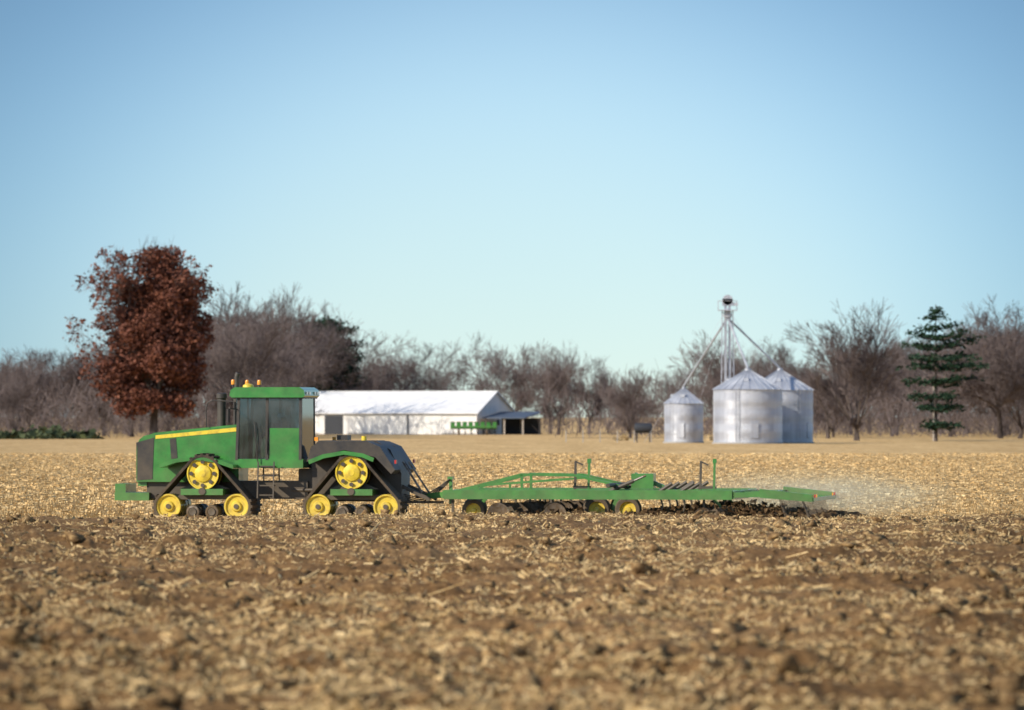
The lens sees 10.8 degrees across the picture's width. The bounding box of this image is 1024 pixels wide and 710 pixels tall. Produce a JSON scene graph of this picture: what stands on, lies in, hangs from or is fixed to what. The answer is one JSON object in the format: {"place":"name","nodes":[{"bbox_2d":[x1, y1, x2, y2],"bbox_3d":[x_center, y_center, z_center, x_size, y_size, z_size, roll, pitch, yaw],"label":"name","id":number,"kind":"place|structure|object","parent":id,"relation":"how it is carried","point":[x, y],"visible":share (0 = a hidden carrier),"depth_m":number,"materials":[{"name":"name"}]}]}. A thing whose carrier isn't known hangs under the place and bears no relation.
{"place":"outdoors","nodes":[
{"label":"outdoors","id":0,"kind":"place"},
{"bbox_2d":[0,513,1023,709],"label":"tilled soil","id":1,"kind":"structure","parent":0,"point":[868,688],"depth_m":72.68,"materials":[{"name":"brown soil"}]},
{"bbox_2d":[0,509,1023,709],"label":"soil clods","id":2,"kind":"object","parent":1,"relation":"on","point":[1003,685],"visible":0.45,"depth_m":58.10,"materials":[{"name":"brown soil"}]},
{"bbox_2d":[0,417,1023,515],"bbox_3d":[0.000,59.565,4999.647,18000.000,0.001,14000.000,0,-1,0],"label":"ground","id":3,"kind":"structure","parent":0,"point":[544,442],"depth_m":516.56,"materials":[{"name":"brown soil"}]},
{"bbox_2d":[0,355,20,386],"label":"bare tree","id":4,"kind":"object","parent":3,"relation":"on","point":[7,368],"depth_m":905.56,"materials":[{"name":"brown plant"}]},
{"bbox_2d":[0,351,32,426],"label":"bare tree","id":5,"kind":"object","parent":3,"relation":"on","point":[2,367],"visible":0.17,"depth_m":818.66,"materials":[{"name":"brown plant"}]},
{"bbox_2d":[0,367,48,431],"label":"bare tree","id":6,"kind":"object","parent":3,"relation":"on","point":[22,391],"visible":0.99,"depth_m":698.71,"materials":[{"name":"brown plant"}]},
{"bbox_2d":[0,347,67,392],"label":"bare tree","id":7,"kind":"object","parent":3,"relation":"on","point":[32,357],"visible":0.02,"depth_m":962.82,"materials":[{"name":"brown plant"}]},
{"bbox_2d":[4,355,66,430],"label":"bare tree","id":8,"kind":"object","parent":3,"relation":"on","point":[39,380],"visible":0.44,"depth_m":749.36,"materials":[{"name":"brown plant"}]},
{"bbox_2d":[0,345,96,431],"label":"bare tree","id":9,"kind":"object","parent":3,"relation":"on","point":[69,367],"visible":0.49,"depth_m":786.60,"materials":[{"name":"brown plant"}]},
{"bbox_2d":[0,352,98,427],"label":"bare tree","id":10,"kind":"object","parent":3,"relation":"on","point":[68,372],"visible":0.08,"depth_m":818.24,"materials":[{"name":"brown plant"}]},
{"bbox_2d":[31,361,75,425],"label":"bare tree","id":11,"kind":"object","parent":3,"relation":"on","point":[51,394],"visible":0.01,"depth_m":912.20,"materials":[{"name":"brown plant"}]},
{"bbox_2d":[45,354,107,429],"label":"bare tree","id":12,"kind":"object","parent":3,"relation":"on","point":[71,392],"visible":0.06,"depth_m":833.37,"materials":[{"name":"brown plant"}]},
{"bbox_2d":[23,350,146,433],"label":"bare tree","id":13,"kind":"object","parent":3,"relation":"on","point":[67,377],"visible":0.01,"depth_m":879.82,"materials":[{"name":"brown plant"}]},
{"bbox_2d":[64,344,111,430],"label":"bare tree","id":14,"kind":"object","parent":3,"relation":"on","point":[82,367],"visible":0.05,"depth_m":873.29,"materials":[{"name":"brown plant"}]},
{"bbox_2d":[73,354,115,435],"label":"bare tree","id":15,"kind":"object","parent":3,"relation":"on","point":[96,412],"visible":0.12,"depth_m":787.32,"materials":[{"name":"brown plant"}]},
{"bbox_2d":[81,334,168,432],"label":"bare tree","id":16,"kind":"object","parent":3,"relation":"on","point":[108,353],"visible":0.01,"depth_m":929.91,"materials":[{"name":"brown plant"}]},
{"bbox_2d":[70,363,185,436],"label":"bare tree","id":17,"kind":"object","parent":3,"relation":"on","point":[106,417],"visible":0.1,"depth_m":754.40,"materials":[{"name":"brown plant"}]},
{"bbox_2d":[62,237,218,434],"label":"russet oak","id":18,"kind":"object","parent":3,"relation":"on","point":[159,333],"visible":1,"depth_m":697.43,"materials":[{"name":"brown plant"}]},
{"bbox_2d":[151,349,221,430],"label":"bare tree","id":19,"kind":"object","parent":3,"relation":"on","point":[171,415],"visible":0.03,"depth_m":763.86,"materials":[{"name":"brown plant"}]},
{"bbox_2d":[168,388,210,425],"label":"bare tree","id":20,"kind":"object","parent":3,"relation":"on","point":[196,404],"depth_m":899.03,"materials":[{"name":"brown plant"}]},
{"bbox_2d":[198,305,231,421],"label":"bare tree","id":21,"kind":"object","parent":3,"relation":"on","point":[221,335],"depth_m":951.18,"materials":[{"name":"brown plant"}]},
{"bbox_2d":[194,308,245,424],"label":"bare tree","id":22,"kind":"object","parent":3,"relation":"on","point":[226,381],"depth_m":820.91,"materials":[{"name":"brown plant"}]},
{"bbox_2d":[166,313,299,422],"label":"bare tree","id":23,"kind":"object","parent":3,"relation":"on","point":[262,352],"visible":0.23,"depth_m":750.06,"materials":[{"name":"brown plant"}]},
{"bbox_2d":[186,306,279,426],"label":"bare tree","id":24,"kind":"object","parent":3,"relation":"on","point":[234,350],"visible":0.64,"depth_m":722.00,"materials":[{"name":"brown plant"}]},
{"bbox_2d":[201,305,273,410],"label":"bare tree","id":25,"kind":"object","parent":3,"relation":"on","point":[243,316],"visible":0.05,"depth_m":790.55,"materials":[{"name":"brown plant"}]},
{"bbox_2d":[200,281,311,407],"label":"bare tree","id":26,"kind":"object","parent":3,"relation":"on","point":[229,305],"visible":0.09,"depth_m":883.13,"materials":[{"name":"brown plant"}]},
{"bbox_2d":[205,298,327,435],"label":"bare tree","id":27,"kind":"object","parent":3,"relation":"on","point":[278,341],"visible":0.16,"depth_m":796.46,"materials":[{"name":"brown plant"}]},
{"bbox_2d":[209,310,331,426],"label":"bare tree","id":28,"kind":"object","parent":3,"relation":"on","point":[291,364],"visible":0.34,"depth_m":773.06,"materials":[{"name":"brown plant"}]},
{"bbox_2d":[215,290,336,429],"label":"bare tree","id":29,"kind":"object","parent":3,"relation":"on","point":[296,343],"visible":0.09,"depth_m":842.34,"materials":[{"name":"brown plant"}]},
{"bbox_2d":[115,372,443,516],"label":"tractor","id":30,"kind":"object","parent":3,"relation":"on","point":[177,471],"visible":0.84,"depth_m":149.04,"materials":[{"name":"metal"}]},
{"bbox_2d":[222,282,340,415],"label":"bare tree","id":31,"kind":"object","parent":3,"relation":"on","point":[290,315],"visible":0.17,"depth_m":871.30,"materials":[{"name":"brown plant"}]},
{"bbox_2d":[257,293,359,343],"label":"bare tree","id":32,"kind":"object","parent":3,"relation":"on","point":[285,314],"depth_m":999.49,"materials":[{"name":"brown plant"}]},
{"bbox_2d":[254,302,362,424],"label":"bare tree","id":33,"kind":"object","parent":3,"relation":"on","point":[329,339],"visible":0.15,"depth_m":816.59,"materials":[{"name":"brown plant"}]},
{"bbox_2d":[287,314,368,390],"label":"tree","id":34,"kind":"object","parent":3,"relation":"on","point":[324,322],"visible":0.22,"depth_m":903.95,"materials":[{"name":"green plant"}]},
{"bbox_2d":[298,317,370,390],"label":"tree","id":35,"kind":"object","parent":3,"relation":"on","point":[337,367],"visible":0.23,"depth_m":894.42,"materials":[{"name":"brown plant"}]},
{"bbox_2d":[0,424,712,439],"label":"bushes","id":36,"kind":"object","parent":3,"relation":"on","point":[44,432],"visible":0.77,"depth_m":682.35,"materials":[{"name":"green plant"}]},
{"bbox_2d":[354,345,391,390],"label":"bare tree","id":37,"kind":"object","parent":3,"relation":"on","point":[375,364],"visible":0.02,"depth_m":974.69,"materials":[{"name":"brown plant"}]},
{"bbox_2d":[350,355,402,390],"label":"bare tree","id":38,"kind":"object","parent":3,"relation":"on","point":[369,375],"visible":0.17,"depth_m":915.00,"materials":[{"name":"brown plant"}]},
{"bbox_2d":[340,329,417,390],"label":"bare tree","id":39,"kind":"object","parent":3,"relation":"on","point":[373,346],"visible":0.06,"depth_m":963.69,"materials":[{"name":"brown plant"}]},
{"bbox_2d":[334,337,440,390],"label":"bare tree","id":40,"kind":"object","parent":3,"relation":"on","point":[392,376],"visible":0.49,"depth_m":890.03,"materials":[{"name":"brown plant"}]},
{"bbox_2d":[282,391,540,434],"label":"machine shed","id":41,"kind":"structure","parent":3,"relation":"on","point":[401,412],"depth_m":856.70,"materials":[{"name":"white metal"}]},
{"bbox_2d":[361,340,486,390],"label":"bare tree","id":42,"kind":"object","parent":3,"relation":"on","point":[437,362],"visible":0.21,"depth_m":1004.95,"materials":[{"name":"brown plant"}]},
{"bbox_2d":[403,356,465,390],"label":"bare tree","id":43,"kind":"object","parent":3,"relation":"on","point":[433,386],"visible":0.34,"depth_m":906.97,"materials":[{"name":"brown plant"}]},
{"bbox_2d":[430,355,510,399],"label":"bare tree","id":44,"kind":"object","parent":3,"relation":"on","point":[473,382],"visible":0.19,"depth_m":1002.55,"materials":[{"name":"brown plant"}]},
{"bbox_2d":[450,422,496,434],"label":"farm implement","id":45,"kind":"object","parent":3,"relation":"on","point":[476,426],"visible":1,"depth_m":838.01,"materials":[{"name":"green metal"}]},
{"bbox_2d":[436,333,564,422],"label":"bare tree","id":46,"kind":"object","parent":3,"relation":"on","point":[520,401],"visible":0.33,"depth_m":920.48,"materials":[{"name":"brown plant"}]},
{"bbox_2d":[0,453,1023,709],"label":"crop residue","id":47,"kind":"object","parent":3,"relation":"on","point":[92,499],"visible":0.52,"depth_m":80.87},
{"bbox_2d":[0,352,1023,438],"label":"bare brush thicket","id":48,"kind":"object","parent":3,"relation":"on","point":[200,417],"visible":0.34,"depth_m":750.19,"materials":[{"name":"brown plant"}]},
{"bbox_2d":[473,342,565,411],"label":"bare tree","id":49,"kind":"object","parent":3,"relation":"on","point":[495,371],"visible":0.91,"depth_m":879.53,"materials":[{"name":"brown plant"}]},
{"bbox_2d":[517,346,587,434],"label":"bare tree","id":50,"kind":"object","parent":3,"relation":"on","point":[558,376],"visible":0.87,"depth_m":845.07,"materials":[{"name":"brown plant"}]},
{"bbox_2d":[524,352,583,433],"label":"bare tree","id":51,"kind":"object","parent":3,"relation":"on","point":[558,404],"visible":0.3,"depth_m":889.75,"materials":[{"name":"brown plant"}]},
{"bbox_2d":[552,339,623,431],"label":"bare tree","id":52,"kind":"object","parent":3,"relation":"on","point":[583,370],"visible":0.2,"depth_m":977.39,"materials":[{"name":"brown plant"}]},
{"bbox_2d":[569,356,619,432],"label":"bare tree","id":53,"kind":"object","parent":3,"relation":"on","point":[596,393],"visible":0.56,"depth_m":898.98,"materials":[{"name":"brown plant"}]},
{"bbox_2d":[591,382,611,432],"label":"bare tree","id":54,"kind":"object","parent":3,"relation":"on","point":[603,409],"visible":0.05,"depth_m":926.37,"materials":[{"name":"brown plant"}]},
{"bbox_2d":[404,459,835,516],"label":"tillage implement","id":55,"kind":"object","parent":3,"relation":"on","point":[625,496],"visible":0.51,"depth_m":146.72,"materials":[{"name":"metal"}]},
{"bbox_2d":[605,389,648,437],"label":"bare tree","id":56,"kind":"object","parent":3,"relation":"on","point":[629,415],"visible":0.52,"depth_m":726.16,"materials":[{"name":"brown plant"}]},
{"bbox_2d":[600,363,665,436],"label":"bare tree","id":57,"kind":"object","parent":3,"relation":"on","point":[623,398],"visible":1,"depth_m":699.72,"materials":[{"name":"brown plant"}]},
{"bbox_2d":[610,378,655,435],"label":"bare tree","id":58,"kind":"object","parent":3,"relation":"on","point":[638,411],"visible":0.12,"depth_m":777.30,"materials":[{"name":"brown plant"}]},
{"bbox_2d":[628,386,662,434],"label":"bare tree","id":59,"kind":"object","parent":3,"relation":"on","point":[649,408],"visible":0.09,"depth_m":839.61,"materials":[{"name":"brown plant"}]},
{"bbox_2d":[627,367,709,405],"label":"bare tree","id":60,"kind":"object","parent":3,"relation":"on","point":[676,378],"visible":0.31,"depth_m":889.72,"materials":[{"name":"brown plant"}]},
{"bbox_2d":[496,499,867,518],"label":"loosened soil","id":61,"kind":"structure","parent":3,"relation":"on","point":[833,513],"depth_m":146.19,"materials":[{"name":"brown soil"}]},
{"bbox_2d":[663,386,703,442],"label":"grain bin","id":62,"kind":"object","parent":3,"relation":"on","point":[683,420],"visible":1,"depth_m":583.20,"materials":[{"name":"white metal"}]},
{"bbox_2d":[682,356,742,406],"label":"bare tree","id":63,"kind":"object","parent":3,"relation":"on","point":[704,377],"visible":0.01,"depth_m":988.89,"materials":[{"name":"brown plant"}]},
{"bbox_2d":[664,329,763,414],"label":"bare tree","id":64,"kind":"object","parent":3,"relation":"on","point":[708,363],"visible":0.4,"depth_m":843.48,"materials":[{"name":"brown plant"}]},
{"bbox_2d":[695,350,764,414],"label":"bare tree","id":65,"kind":"object","parent":3,"relation":"on","point":[709,397],"visible":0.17,"depth_m":760.16,"materials":[{"name":"brown plant"}]},
{"bbox_2d":[644,295,817,441],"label":"grain elevator leg","id":66,"kind":"object","parent":3,"relation":"on","point":[727,300],"visible":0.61,"depth_m":575.89,"materials":[{"name":"white"}]},
{"bbox_2d":[712,368,783,443],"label":"grain bin","id":67,"kind":"object","parent":3,"relation":"on","point":[747,405],"visible":1,"depth_m":566.97,"materials":[{"name":"white metal"}]},
{"bbox_2d":[565,386,934,441],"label":"yard fence and pole","id":68,"kind":"object","parent":3,"relation":"on","point":[642,427],"visible":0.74,"depth_m":595.74,"materials":[{"name":"brown"}]},
{"bbox_2d":[731,342,783,373],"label":"bare tree","id":69,"kind":"object","parent":3,"relation":"on","point":[753,361],"visible":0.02,"depth_m":896.35,"materials":[{"name":"brown plant"}]},
{"bbox_2d":[709,361,825,401],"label":"bare tree","id":70,"kind":"object","parent":3,"relation":"on","point":[793,374],"visible":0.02,"depth_m":722.76,"materials":[{"name":"brown plant"}]},
{"bbox_2d":[727,344,822,379],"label":"bare tree","id":71,"kind":"object","parent":3,"relation":"on","point":[765,367],"visible":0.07,"depth_m":841.95,"materials":[{"name":"brown plant"}]},
{"bbox_2d":[743,336,812,372],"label":"bare tree","id":72,"kind":"object","parent":3,"relation":"on","point":[774,355],"visible":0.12,"depth_m":961.68,"materials":[{"name":"brown plant"}]},
{"bbox_2d":[762,345,810,382],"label":"bare tree","id":73,"kind":"object","parent":3,"relation":"on","point":[787,357],"visible":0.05,"depth_m":742.21,"materials":[{"name":"brown plant"}]},
{"bbox_2d":[765,368,813,442],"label":"grain bin","id":74,"kind":"object","parent":3,"relation":"on","point":[797,411],"visible":0.6,"depth_m":575.64,"materials":[{"name":"white metal"}]},
{"bbox_2d":[793,369,873,436],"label":"bare tree","id":75,"kind":"object","parent":3,"relation":"on","point":[831,429],"visible":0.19,"depth_m":743.91,"materials":[{"name":"brown plant"}]},
{"bbox_2d":[795,330,873,438],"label":"bare tree","id":76,"kind":"object","parent":3,"relation":"on","point":[833,411],"visible":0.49,"depth_m":698.74,"materials":[{"name":"brown plant"}]},
{"bbox_2d":[783,297,910,440],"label":"bare tree","id":77,"kind":"object","parent":3,"relation":"on","point":[869,362],"visible":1,"depth_m":639.08,"materials":[{"name":"brown plant"}]},
{"bbox_2d":[822,371,897,434],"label":"bare tree","id":78,"kind":"object","parent":3,"relation":"on","point":[849,393],"visible":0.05,"depth_m":848.75,"materials":[{"name":"brown plant"}]},
{"bbox_2d":[846,346,905,432],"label":"bare tree","id":79,"kind":"object","parent":3,"relation":"on","point":[875,409],"visible":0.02,"depth_m":955.47,"materials":[{"name":"brown plant"}]},
{"bbox_2d":[848,336,938,435],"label":"bare tree","id":80,"kind":"object","parent":3,"relation":"on","point":[886,419],"visible":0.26,"depth_m":777.80,"materials":[{"name":"brown plant"}]},
{"bbox_2d":[861,323,929,433],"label":"bare tree","id":81,"kind":"object","parent":3,"relation":"on","point":[896,336],"visible":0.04,"depth_m":894.50,"materials":[{"name":"brown plant"}]},
{"bbox_2d":[871,341,939,435],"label":"bare tree","id":82,"kind":"object","parent":3,"relation":"on","point":[900,390],"visible":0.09,"depth_m":800.37,"materials":[{"name":"brown plant"}]},
{"bbox_2d":[900,348,924,431],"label":"bare tree","id":83,"kind":"object","parent":3,"relation":"on","point":[911,403],"depth_m":1005.39,"materials":[{"name":"brown plant"}]},
{"bbox_2d":[899,331,947,433],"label":"bare tree","id":84,"kind":"object","parent":3,"relation":"on","point":[925,375],"visible":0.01,"depth_m":905.41,"materials":[{"name":"brown plant"}]},
{"bbox_2d":[876,335,998,436],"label":"bare tree","id":85,"kind":"object","parent":3,"relation":"on","point":[906,362],"visible":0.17,"depth_m":754.66,"materials":[{"name":"brown plant"}]},
{"bbox_2d":[895,306,989,440],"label":"pine","id":86,"kind":"object","parent":3,"relation":"on","point":[936,424],"visible":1,"depth_m":619.34,"materials":[{"name":"green plant"}]},
{"bbox_2d":[917,328,1012,434],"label":"bare tree","id":87,"kind":"object","parent":3,"relation":"on","point":[945,363],"visible":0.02,"depth_m":824.85,"materials":[{"name":"brown plant"}]},
{"bbox_2d":[921,293,1023,438],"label":"bare tree","id":88,"kind":"object","parent":3,"relation":"on","point":[989,405],"visible":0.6,"depth_m":698.11,"materials":[{"name":"brown plant"}]},
{"bbox_2d":[927,301,1020,433],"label":"bare tree","id":89,"kind":"object","parent":3,"relation":"on","point":[977,321],"visible":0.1,"depth_m":885.49,"materials":[{"name":"brown plant"}]},
{"bbox_2d":[939,309,1023,435],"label":"bare tree","id":90,"kind":"object","parent":3,"relation":"on","point":[994,361],"visible":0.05,"depth_m":786.57,"materials":[{"name":"brown plant"}]},
{"bbox_2d":[941,331,1023,438],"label":"bare tree","id":91,"kind":"object","parent":3,"relation":"on","point":[1010,398],"visible":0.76,"depth_m":693.09,"materials":[{"name":"brown plant"}]},
{"bbox_2d":[953,310,1017,335],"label":"bare tree","id":92,"kind":"object","parent":3,"relation":"on","point":[988,325],"visible":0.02,"depth_m":951.46,"materials":[{"name":"brown plant"}]},
{"bbox_2d":[952,328,1023,434],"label":"bare tree","id":93,"kind":"object","parent":3,"relation":"on","point":[1007,433],"depth_m":835.03,"materials":[{"name":"brown plant"}]},
{"bbox_2d":[969,316,1023,407],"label":"bare tree","id":94,"kind":"object","parent":3,"relation":"on","point":[1004,366],"visible":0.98,"depth_m":687.79,"materials":[{"name":"brown plant"}]},
{"bbox_2d":[0,0,1023,416],"label":"sky","id":95,"kind":"structure","parent":0,"point":[599,175],"materials":[{"name":"blue"}]}
]}

